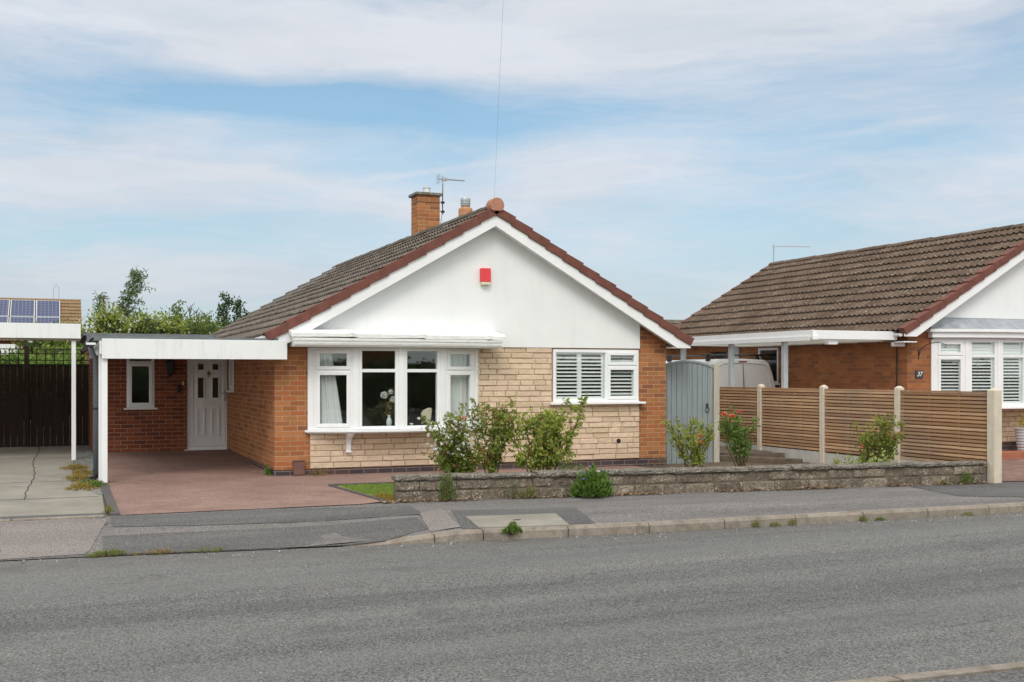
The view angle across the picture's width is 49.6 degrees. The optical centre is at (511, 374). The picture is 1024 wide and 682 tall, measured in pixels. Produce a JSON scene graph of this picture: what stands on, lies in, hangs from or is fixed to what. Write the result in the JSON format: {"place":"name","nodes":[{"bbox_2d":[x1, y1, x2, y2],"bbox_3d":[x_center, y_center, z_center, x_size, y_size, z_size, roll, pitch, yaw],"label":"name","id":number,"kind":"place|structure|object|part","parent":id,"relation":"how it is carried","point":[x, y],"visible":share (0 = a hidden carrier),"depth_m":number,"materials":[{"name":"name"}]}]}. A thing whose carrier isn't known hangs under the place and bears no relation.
{"place":"outdoors","nodes":[
{"label":"outdoors","id":0,"kind":"place"},
{"bbox_2d":[0,446,104,518],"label":"concrete drive","id":1,"kind":"structure","parent":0,"point":[52,492],"depth_m":14.99,"materials":[{"name":"grey concrete"}]},
{"bbox_2d":[0,323,80,459],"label":"carport","id":2,"kind":"object","parent":1,"relation":"on","point":[37,331],"visible":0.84,"depth_m":18.66,"materials":[{"name":"white paint"}]},
{"bbox_2d":[12,446,93,499],"bbox_3d":[-9.888,1.476,16.827,6.500,0.095,9.120,0,0,-22],"label":"concrete joint","id":3,"kind":"object","parent":1,"relation":"on","point":[34,477],"visible":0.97,"depth_m":15.48,"materials":[{"name":"grey concrete"}]},
{"bbox_2d":[64,481,99,490],"bbox_3d":[-5.748,1.479,14.798,0.453,0.118,0.839,0,0,-22],"label":"sedum","id":4,"kind":"object","parent":1,"relation":"on","point":[78,486],"visible":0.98,"depth_m":14.63,"materials":[{"name":"yellow plant"}]},
{"bbox_2d":[74,445,102,494],"bbox_3d":[-6.961,1.476,18.124,0.380,0.094,8.900,0,0,-22],"label":"gravel strip","id":5,"kind":"object","parent":1,"relation":"on","point":[84,455],"visible":0.47,"depth_m":18.89,"materials":[{"name":"grey gravel"}]},
{"bbox_2d":[59,463,88,470],"bbox_3d":[-6.834,1.443,17.290,0.441,0.113,0.871,0,0,-22],"label":"sedum","id":6,"kind":"object","parent":5,"relation":"on","point":[74,467],"visible":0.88,"depth_m":17.26,"materials":[{"name":"yellow plant"}]},
{"bbox_2d":[62,473,90,481],"bbox_3d":[-6.190,1.467,15.817,0.422,0.116,0.775,0,0,-22],"label":"sedum","id":7,"kind":"object","parent":5,"relation":"on","point":[77,477],"visible":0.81,"depth_m":15.79,"materials":[{"name":"yellow plant"}]},
{"bbox_2d":[72,467,92,476],"bbox_3d":[-6.382,1.452,16.567,0.406,0.124,0.815,0,0,-22],"label":"sedum","id":8,"kind":"object","parent":5,"relation":"on","point":[86,471],"visible":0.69,"depth_m":16.49,"materials":[{"name":"yellow plant"}]},
{"bbox_2d":[76,479,100,485],"bbox_3d":[-5.762,1.477,15.185,0.420,0.117,0.849,0,0,-13],"label":"sedum","id":9,"kind":"object","parent":5,"relation":"on","point":[85,481],"visible":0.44,"depth_m":15.13,"materials":[{"name":"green plant"}]},
{"bbox_2d":[85,480,110,487],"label":"weed","id":10,"kind":"object","parent":5,"relation":"on","point":[96,484],"visible":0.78,"depth_m":14.87,"materials":[{"name":"green plant"}]},
{"bbox_2d":[339,482,393,495],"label":"lawn","id":11,"kind":"structure","parent":0,"point":[364,489],"depth_m":14.71,"materials":[{"name":"green plant"}]},
{"bbox_2d":[372,491,407,500],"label":"dry grass","id":12,"kind":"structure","parent":11,"relation":"on","point":[386,496],"depth_m":13.65,"materials":[{"name":"yellow plant"}]},
{"bbox_2d":[409,407,489,472],"bbox_3d":[-0.758,0.984,14.271,1.056,1.124,0.728,0,0,-22],"label":"rose bush","id":13,"kind":"object","parent":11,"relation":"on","point":[455,453],"visible":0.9,"depth_m":14.21,"materials":[{"name":"green plant"}]},
{"bbox_2d":[459,395,515,472],"bbox_3d":[-0.316,0.907,14.673,0.782,1.276,0.589,0,0,-1],"label":"rose bush","id":14,"kind":"object","parent":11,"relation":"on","point":[494,455],"visible":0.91,"depth_m":14.61,"materials":[{"name":"green plant"}]},
{"bbox_2d":[491,392,587,472],"bbox_3d":[0.407,0.888,14.729,0.897,1.315,1.179,0,0,45],"label":"rose bush","id":15,"kind":"object","parent":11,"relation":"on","point":[549,445],"visible":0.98,"depth_m":14.65,"materials":[{"name":"green plant"}]},
{"bbox_2d":[556,461,584,469],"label":"shrub","id":16,"kind":"object","parent":11,"relation":"on","point":[564,467],"visible":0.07,"depth_m":14.76,"materials":[{"name":"green plant"}]},
{"bbox_2d":[108,450,643,514],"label":"red tarmac drive","id":17,"kind":"structure","parent":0,"point":[147,482],"depth_m":15.36,"materials":[{"name":"red asphalt"}]},
{"bbox_2d":[262,463,272,475],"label":"weed","id":18,"kind":"object","parent":17,"relation":"on","point":[267,471],"visible":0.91,"depth_m":16.55,"materials":[{"name":"green plant"}]},
{"bbox_2d":[309,466,327,475],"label":"weed","id":19,"kind":"object","parent":17,"relation":"on","point":[320,472],"visible":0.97,"depth_m":16.54,"materials":[{"name":"brown plant"}]},
{"bbox_2d":[0,512,1023,681],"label":"road","id":20,"kind":"structure","parent":0,"point":[182,618],"depth_m":7.87,"materials":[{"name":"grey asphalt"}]},
{"bbox_2d":[341,502,1023,546],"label":"kerb","id":21,"kind":"structure","parent":20,"relation":"on","point":[480,534],"depth_m":11.86,"materials":[{"name":"concrete"}]},
{"bbox_2d":[501,521,522,534],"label":"weed","id":22,"kind":"object","parent":21,"relation":"on","point":[512,528],"visible":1,"depth_m":11.18,"materials":[{"name":"green plant"}]},
{"bbox_2d":[751,519,760,526],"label":"weed","id":23,"kind":"object","parent":20,"relation":"on","point":[755,523],"visible":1,"depth_m":12.08,"materials":[{"name":"green plant"}]},
{"bbox_2d":[770,521,781,526],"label":"weed","id":24,"kind":"object","parent":20,"relation":"on","point":[777,524],"visible":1,"depth_m":12.15,"materials":[{"name":"green plant"}]},
{"bbox_2d":[789,519,796,525],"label":"weed","id":25,"kind":"object","parent":20,"relation":"on","point":[793,521],"visible":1,"depth_m":12.24,"materials":[{"name":"green plant"}]},
{"bbox_2d":[858,514,869,521],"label":"weed","id":26,"kind":"object","parent":20,"relation":"on","point":[860,519],"visible":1,"depth_m":12.56,"materials":[{"name":"green plant"}]},
{"bbox_2d":[0,482,1023,560],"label":"pavement","id":27,"kind":"structure","parent":0,"point":[646,507],"depth_m":13.14,"materials":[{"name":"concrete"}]},
{"bbox_2d":[0,515,103,521],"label":"drive edging","id":28,"kind":"object","parent":27,"relation":"on","point":[62,517],"visible":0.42,"depth_m":11.83,"materials":[{"name":"concrete"}]},
{"bbox_2d":[0,518,106,558],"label":"pavement patch","id":29,"kind":"object","parent":27,"relation":"on","point":[37,538],"visible":1,"depth_m":10.89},
{"bbox_2d":[0,513,107,524],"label":"pavement patch","id":30,"kind":"object","parent":27,"relation":"on","point":[31,516],"visible":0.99,"depth_m":12.01,"materials":[{"name":"concrete"}]},
{"bbox_2d":[83,548,132,557],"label":"weed","id":31,"kind":"object","parent":27,"relation":"on","point":[110,553],"visible":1,"depth_m":10.14,"materials":[{"name":"green plant"}]},
{"bbox_2d":[102,517,426,553],"bbox_3d":[-2.371,1.606,11.030,3.210,0.098,1.112,0,0,-20],"label":"pavement patch","id":32,"kind":"object","parent":27,"relation":"on","point":[305,536],"visible":0.99,"depth_m":11.02,"materials":[{"name":"grey asphalt"}]},
{"bbox_2d":[134,548,175,554],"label":"weed","id":33,"kind":"object","parent":32,"relation":"on","point":[158,552],"visible":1,"depth_m":10.27,"materials":[{"name":"green plant"}]},
{"bbox_2d":[179,546,227,552],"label":"weed","id":34,"kind":"object","parent":32,"relation":"on","point":[212,551],"visible":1,"depth_m":10.38,"materials":[{"name":"green plant"}]},
{"bbox_2d":[111,505,421,526],"bbox_3d":[-2.735,1.563,12.257,3.470,0.051,1.065,0,0,-10],"label":"pavement patch","id":35,"kind":"object","parent":27,"relation":"on","point":[251,516],"visible":0.98,"depth_m":12.21,"materials":[{"name":"grey asphalt"}]},
{"bbox_2d":[419,508,460,530],"bbox_3d":[-0.805,1.564,11.982,0.333,0.034,1.631,0,0,-10],"label":"pavement patch","id":36,"kind":"object","parent":27,"relation":"on","point":[437,519],"visible":1,"depth_m":11.82,"materials":[{"name":"grey concrete"}]},
{"bbox_2d":[438,464,457,501],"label":"weed","id":37,"kind":"object","parent":27,"relation":"on","point":[448,491],"visible":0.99,"depth_m":13.49,"materials":[{"name":"green plant"}]},
{"bbox_2d":[504,477,519,498],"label":"weed","id":38,"kind":"object","parent":27,"relation":"on","point":[513,495],"visible":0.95,"depth_m":13.75,"materials":[{"name":"green plant"}]},
{"bbox_2d":[466,513,569,528],"bbox_3d":[0.073,1.580,11.784,1.019,0.080,0.888,0,0,-12],"label":"inspection cover","id":39,"kind":"object","parent":27,"relation":"on","point":[525,520],"visible":0.76,"depth_m":11.72,"materials":[{"name":"concrete"}]},
{"bbox_2d":[452,508,594,528],"bbox_3d":[0.123,1.555,12.039,1.457,0.012,1.521,0,0,-8],"label":"pavement patch","id":40,"kind":"object","parent":27,"relation":"on","point":[572,515],"visible":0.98,"depth_m":12.36,"materials":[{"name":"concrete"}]},
{"bbox_2d":[515,484,540,498],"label":"weed","id":41,"kind":"object","parent":27,"relation":"on","point":[530,492],"visible":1,"depth_m":13.78,"materials":[{"name":"green plant"}]},
{"bbox_2d":[569,462,613,497],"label":"geranium","id":42,"kind":"object","parent":27,"relation":"on","point":[591,483],"visible":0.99,"depth_m":13.86,"materials":[{"name":"green plant"}]},
{"bbox_2d":[380,481,987,502],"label":"leaf litter","id":43,"kind":"object","parent":27,"relation":"on","point":[638,493],"visible":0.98,"depth_m":14.55,"materials":[{"name":"brown plant"}]},
{"bbox_2d":[959,470,973,483],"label":"weed","id":44,"kind":"object","parent":27,"relation":"on","point":[968,476],"visible":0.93,"depth_m":15.57,"materials":[{"name":"green plant"}]},
{"bbox_2d":[910,482,1023,496],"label":"pavement patch","id":45,"kind":"object","parent":27,"relation":"on","point":[1011,489],"visible":1,"depth_m":14.90,"materials":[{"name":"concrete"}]},
{"bbox_2d":[0,0,1023,332],"label":"sky","id":46,"kind":"structure","parent":0,"point":[251,150],"materials":[{"name":"blue"}]},
{"bbox_2d":[10,417,1023,515],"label":"garden ground","id":47,"kind":"structure","parent":0,"point":[716,464],"depth_m":18.97,"materials":[{"name":"soil"}]},
{"bbox_2d":[0,344,18,432],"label":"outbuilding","id":48,"kind":"structure","parent":47,"relation":"on","point":[6,346],"depth_m":26.85,"materials":[{"name":"white brick"}]},
{"bbox_2d":[1,345,41,421],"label":"hedge bush","id":49,"kind":"object","parent":47,"relation":"on","point":[13,357],"visible":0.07,"depth_m":25.83,"materials":[{"name":"green plant"}]},
{"bbox_2d":[0,285,81,355],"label":"house","id":50,"kind":"structure","parent":47,"relation":"on","point":[25,310],"depth_m":51.71,"materials":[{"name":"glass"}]},
{"bbox_2d":[0,346,88,446],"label":"board fence","id":51,"kind":"object","parent":47,"relation":"on","point":[49,404],"visible":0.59,"depth_m":22.05,"materials":[{"name":"brown wood"}]},
{"bbox_2d":[21,340,70,363],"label":"hedge bush","id":52,"kind":"object","parent":47,"relation":"on","point":[45,345],"visible":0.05,"depth_m":31.04,"materials":[{"name":"green plant"}]},
{"bbox_2d":[10,346,85,416],"bbox_3d":[-10.827,0.466,26.519,2.651,2.409,3.163,0,0,-22],"label":"hedge bush","id":53,"kind":"object","parent":47,"relation":"on","point":[58,357],"visible":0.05,"depth_m":26.20,"materials":[{"name":"green plant"}]},
{"bbox_2d":[11,320,90,355],"bbox_3d":[-13.165,0.016,32.863,3.188,3.308,2.537,0,0,-8],"label":"hedge bush","id":54,"kind":"object","parent":47,"relation":"on","point":[31,344],"visible":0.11,"depth_m":32.32,"materials":[{"name":"green plant"}]},
{"bbox_2d":[58,350,85,367],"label":"hedge bush","id":55,"kind":"object","parent":47,"relation":"on","point":[79,357],"visible":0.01,"depth_m":26.82,"materials":[{"name":"green plant"}]},
{"bbox_2d":[92,290,110,330],"bbox_3d":[-13.393,-0.607,36.670,1.235,4.379,0.974,0,0,-22],"label":"tree","id":56,"kind":"object","parent":47,"relation":"on","point":[100,296],"visible":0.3,"depth_m":36.67,"materials":[{"name":"green plant"}]},
{"bbox_2d":[99,504,114,513],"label":"weed","id":57,"kind":"object","parent":47,"relation":"on","point":[108,509],"visible":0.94,"depth_m":12.27,"materials":[{"name":"green plant"}]},
{"bbox_2d":[58,301,162,347],"bbox_3d":[-12.519,-0.309,33.983,3.504,3.957,2.798,0,0,-22],"label":"hedge bush","id":58,"kind":"object","parent":47,"relation":"on","point":[107,321],"visible":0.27,"depth_m":34.19,"materials":[{"name":"green plant"}]},
{"bbox_2d":[111,265,155,320],"bbox_3d":[-12.904,-1.072,37.555,1.515,5.295,1.321,0,0,38],"label":"tree","id":59,"kind":"object","parent":47,"relation":"on","point":[134,276],"visible":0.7,"depth_m":37.41,"materials":[{"name":"green plant"}]},
{"bbox_2d":[121,307,188,333],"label":"hedge bush","id":60,"kind":"object","parent":47,"relation":"on","point":[169,327],"visible":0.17,"depth_m":34.12,"materials":[{"name":"green plant"}]},
{"bbox_2d":[169,300,186,319],"bbox_3d":[-12.104,-0.565,39.992,1.257,4.293,0.921,0,0,19],"label":"tree","id":61,"kind":"object","parent":47,"relation":"on","point":[176,307],"visible":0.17,"depth_m":39.91,"materials":[{"name":"green plant"}]},
{"bbox_2d":[151,306,225,329],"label":"hedge bush","id":62,"kind":"object","parent":47,"relation":"on","point":[202,317],"visible":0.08,"depth_m":38.97,"materials":[{"name":"green plant"}]},
{"bbox_2d":[177,316,219,334],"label":"hedge bush","id":63,"kind":"object","parent":47,"relation":"on","point":[200,329],"visible":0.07,"depth_m":36.61,"materials":[{"name":"green plant"}]},
{"bbox_2d":[214,291,235,326],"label":"tree","id":64,"kind":"object","parent":47,"relation":"on","point":[228,301],"visible":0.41,"depth_m":41.56,"materials":[{"name":"green plant"}]},
{"bbox_2d":[217,314,235,327],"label":"hedge bush","id":65,"kind":"object","parent":47,"relation":"on","point":[225,320],"visible":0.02,"depth_m":40.65,"materials":[{"name":"green plant"}]},
{"bbox_2d":[224,296,249,321],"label":"tree","id":66,"kind":"object","parent":47,"relation":"on","point":[237,311],"visible":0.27,"depth_m":41.80,"materials":[{"name":"green plant"}]},
{"bbox_2d":[100,482,392,515],"bbox_3d":[-1.173,1.605,15.405,8.450,0.230,3.720,0,0,-22],"label":"path edging","id":67,"kind":"object","parent":47,"relation":"on","point":[108,496],"visible":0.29,"depth_m":13.98,"materials":[{"name":"grey concrete"}]},
{"bbox_2d":[78,173,693,482],"bbox_3d":[-3.414,-1.078,21.966,9.819,5.696,11.159,0,0,-22],"label":"bungalow","id":68,"kind":"object","parent":47,"relation":"on","point":[510,305],"visible":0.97,"depth_m":17.90,"materials":[{"name":"white paint"}]},
{"bbox_2d":[127,359,153,407],"bbox_3d":[-6.875,0.070,20.512,0.490,1.100,0.086,0,0,-22],"label":"window frame","id":69,"kind":"structure","parent":68,"relation":"in","point":[129,363],"depth_m":20.48,"materials":[{"name":"white plastic"}]},
{"bbox_2d":[191,359,224,445],"bbox_3d":[-5.750,0.415,20.977,0.639,1.880,0.118,0,0,-22],"label":"front door","id":70,"kind":"structure","parent":68,"relation":"in","point":[207,375],"depth_m":20.99,"materials":[{"name":"white plastic"}]},
{"bbox_2d":[229,359,233,390],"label":"window frame","id":71,"kind":"structure","parent":68,"relation":"in","point":[231,361],"depth_m":20.68,"materials":[{"name":"white plastic"}]},
{"bbox_2d":[320,354,342,423],"bbox_3d":[-2.740,0.210,16.763,0.374,1.220,0.045,0,0,-7],"label":"curtain","id":72,"kind":"object","parent":68,"relation":"hanging from","point":[330,410],"visible":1,"depth_m":16.76,"materials":[{"name":"white fabric"}]},
{"bbox_2d":[314,347,352,429],"bbox_3d":[-2.686,0.215,16.680,0.582,1.240,0.086,0,0,-5],"label":"window frame","id":73,"kind":"structure","parent":68,"relation":"in","point":[319,370],"depth_m":16.64,"materials":[{"name":"white plastic"}]},
{"bbox_2d":[359,347,398,429],"bbox_3d":[-2.024,0.215,16.807,0.605,1.240,0.070,0,0,-16],"label":"window frame","id":74,"kind":"structure","parent":68,"relation":"in","point":[396,370],"depth_m":16.79,"materials":[{"name":"white plastic"}]},
{"bbox_2d":[380,389,394,425],"bbox_3d":[-1.889,0.525,16.991,0.263,0.596,0.137,0,0,-22],"label":"flower vase","id":75,"kind":"object","parent":68,"relation":"on","point":[384,394],"visible":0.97,"depth_m":16.97,"materials":[{"name":"white ceramic"}]},
{"bbox_2d":[404,348,439,428],"bbox_3d":[-1.393,0.215,17.066,0.605,1.240,0.070,0,0,-29],"label":"window frame","id":76,"kind":"structure","parent":68,"relation":"in","point":[437,370],"depth_m":17.04,"materials":[{"name":"white plastic"}]},
{"bbox_2d":[421,408,431,423],"bbox_3d":[-1.335,0.668,17.241,0.176,0.294,0.060,0,0,-22],"label":"window ornament","id":77,"kind":"object","parent":68,"relation":"on","point":[426,412],"depth_m":17.22,"materials":[{"name":"beige ceramic"}]},
{"bbox_2d":[450,354,468,420],"bbox_3d":[-0.848,0.210,17.565,0.488,1.220,0.050,0,0,-38],"label":"curtain","id":78,"kind":"object","parent":68,"relation":"hanging from","point":[459,388],"visible":0.49,"depth_m":17.59,"materials":[{"name":"white fabric"}]},
{"bbox_2d":[446,348,474,427],"bbox_3d":[-0.832,0.215,17.440,0.582,1.240,0.086,0,0,-40],"label":"window frame","id":79,"kind":"structure","parent":68,"relation":"in","point":[469,370],"depth_m":17.44,"materials":[{"name":"white plastic"}]},
{"bbox_2d":[552,349,638,401],"bbox_3d":[1.398,0.023,18.460,1.585,0.865,0.086,0,0,-22],"label":"window frame","id":80,"kind":"structure","parent":68,"relation":"in","point":[608,365],"depth_m":18.52,"materials":[{"name":"white plastic"}]},
{"bbox_2d":[646,451,667,466],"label":"weed","id":81,"kind":"object","parent":47,"relation":"on","point":[658,459],"visible":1,"depth_m":18.60,"materials":[{"name":"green plant"}]},
{"bbox_2d":[664,319,682,324],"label":"house","id":82,"kind":"structure","parent":47,"relation":"on","point":[674,322],"depth_m":61.11,"materials":[{"name":"brown brick"}]},
{"bbox_2d":[661,416,715,466],"bbox_3d":[2.671,1.083,16.565,0.887,0.946,0.658,0,0,-22],"label":"rose bush","id":83,"kind":"object","parent":47,"relation":"on","point":[696,450],"visible":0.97,"depth_m":16.53,"materials":[{"name":"green plant"}]},
{"bbox_2d":[391,460,986,501],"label":"garden wall","id":84,"kind":"structure","parent":47,"relation":"on","point":[473,485],"depth_m":14.53,"materials":[{"name":"stone"}]},
{"bbox_2d":[666,360,718,463],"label":"garden gate","id":85,"kind":"structure","parent":47,"relation":"on","point":[692,388],"depth_m":19.44,"materials":[{"name":"blue paint"}]},
{"bbox_2d":[717,403,760,465],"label":"rose bush","id":86,"kind":"object","parent":47,"relation":"on","point":[736,432],"visible":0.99,"depth_m":17.57,"materials":[{"name":"green plant"}]},
{"bbox_2d":[719,446,802,463],"bbox_3d":[4.053,1.515,20.721,1.347,0.210,3.646,0,0,-22],"label":"timber sleeper","id":87,"kind":"object","parent":47,"relation":"on","point":[769,457],"visible":0.37,"depth_m":19.71,"materials":[{"name":"brown wood"}]},
{"bbox_2d":[666,223,1023,450],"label":"bungalow","id":88,"kind":"object","parent":47,"relation":"on","point":[943,313],"visible":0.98,"depth_m":21.88,"materials":[{"name":"brown tile"}]},
{"bbox_2d":[715,352,726,358],"bbox_3d":[5.013,0.545,26.272,0.040,2.150,0.700,0,0,-22],"label":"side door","id":89,"kind":"structure","parent":88,"relation":"in","point":[724,357],"depth_m":26.28,"materials":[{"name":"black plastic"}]},
{"bbox_2d":[758,348,777,382],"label":"window frame","id":90,"kind":"structure","parent":88,"relation":"in","point":[759,349],"depth_m":24.29,"materials":[{"name":"white plastic"}]},
{"bbox_2d":[936,339,964,390],"bbox_3d":[8.147,-0.030,20.624,0.561,1.240,0.086,0,0,-4],"label":"window frame","id":91,"kind":"structure","parent":88,"relation":"in","point":[960,355],"depth_m":20.59,"materials":[{"name":"white plastic"}]},
{"bbox_2d":[970,339,996,390],"bbox_3d":[8.795,-0.030,20.726,0.581,1.240,0.070,0,0,-12],"label":"window frame","id":92,"kind":"structure","parent":88,"relation":"in","point":[994,355],"depth_m":20.73,"materials":[{"name":"white plastic"}]},
{"bbox_2d":[1002,340,1023,405],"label":"window frame","id":93,"kind":"structure","parent":88,"relation":"in","point":[1021,356],"depth_m":20.94,"materials":[{"name":"white plastic"}]},
{"bbox_2d":[831,452,868,463],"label":"shrub","id":94,"kind":"object","parent":47,"relation":"on","point":[838,462],"visible":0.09,"depth_m":15.75,"materials":[{"name":"green plant"}]},
{"bbox_2d":[719,384,1001,482],"bbox_3d":[5.448,0.978,19.250,0.140,1.585,7.635,0,0,-22],"label":"slatted fence","id":95,"kind":"object","parent":47,"relation":"on","point":[951,425],"visible":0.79,"depth_m":18.28,"materials":[{"name":"wood"}]},
{"bbox_2d":[850,412,906,462],"bbox_3d":[5.394,1.043,16.176,0.813,1.009,0.731,0,0,-1],"label":"rose bush","id":96,"kind":"object","parent":47,"relation":"on","point":[886,441],"visible":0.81,"depth_m":16.11,"materials":[{"name":"green plant"}]},
{"bbox_2d":[869,448,896,462],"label":"shrub","id":97,"kind":"object","parent":47,"relation":"on","point":[878,459],"visible":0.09,"depth_m":15.77,"materials":[{"name":"green plant"}]},
{"bbox_2d":[833,453,1023,480],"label":"block paving","id":98,"kind":"structure","parent":0,"point":[1012,469],"depth_m":17.95,"materials":[{"name":"red brick"}]},
{"bbox_2d":[666,354,774,388],"bbox_3d":[4.121,0.543,25.285,1.692,1.953,4.350,0,0,-22],"label":"van","id":99,"kind":"object","parent":98,"relation":"on","point":[756,371],"visible":0.18,"depth_m":23.51,"materials":[{"name":"white paint"}]},
{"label":"rear doors","id":100,"kind":"part","parent":99,"relation":"part of","materials":[{"name":"white paint"}]},
{"bbox_2d":[1002,450,1023,459],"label":"brick step","id":101,"kind":"object","parent":98,"relation":"on","point":[1011,454],"depth_m":20.20,"materials":[{"name":"red brick"}]},
{"bbox_2d":[1014,411,1023,450],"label":"plant pot","id":102,"kind":"object","parent":98,"relation":"on","point":[1019,434],"visible":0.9,"depth_m":20.83,"materials":[{"name":"white ceramic"}]},
{"bbox_2d":[911,669,1023,681],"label":"pavement","id":103,"kind":"structure","parent":0,"point":[1011,676],"depth_m":5.75,"materials":[{"name":"grey asphalt"}]},
{"label":"ground","id":104,"kind":"structure","parent":0,"visible":0},
{"bbox_2d":[835,661,1023,681],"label":"kerb","id":105,"kind":"structure","parent":104,"relation":"on","point":[937,674],"depth_m":5.82,"materials":[{"name":"concrete"}]},
{"bbox_3d":[0.566,-3.453,-8.890,0.280,10.146,0.280,0,0,-22],"label":"telegraph pole","id":106,"kind":"object","parent":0,"visible":0},
{"bbox_2d":[494,13,502,193],"bbox_3d":[0.139,-5.343,4.282,0.002,5.568,26.358,0,0,-2],"label":"telephone wire","id":107,"kind":"object","parent":106,"relation":"attached to","point":[498,102],"visible":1,"depth_m":13.13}
]}

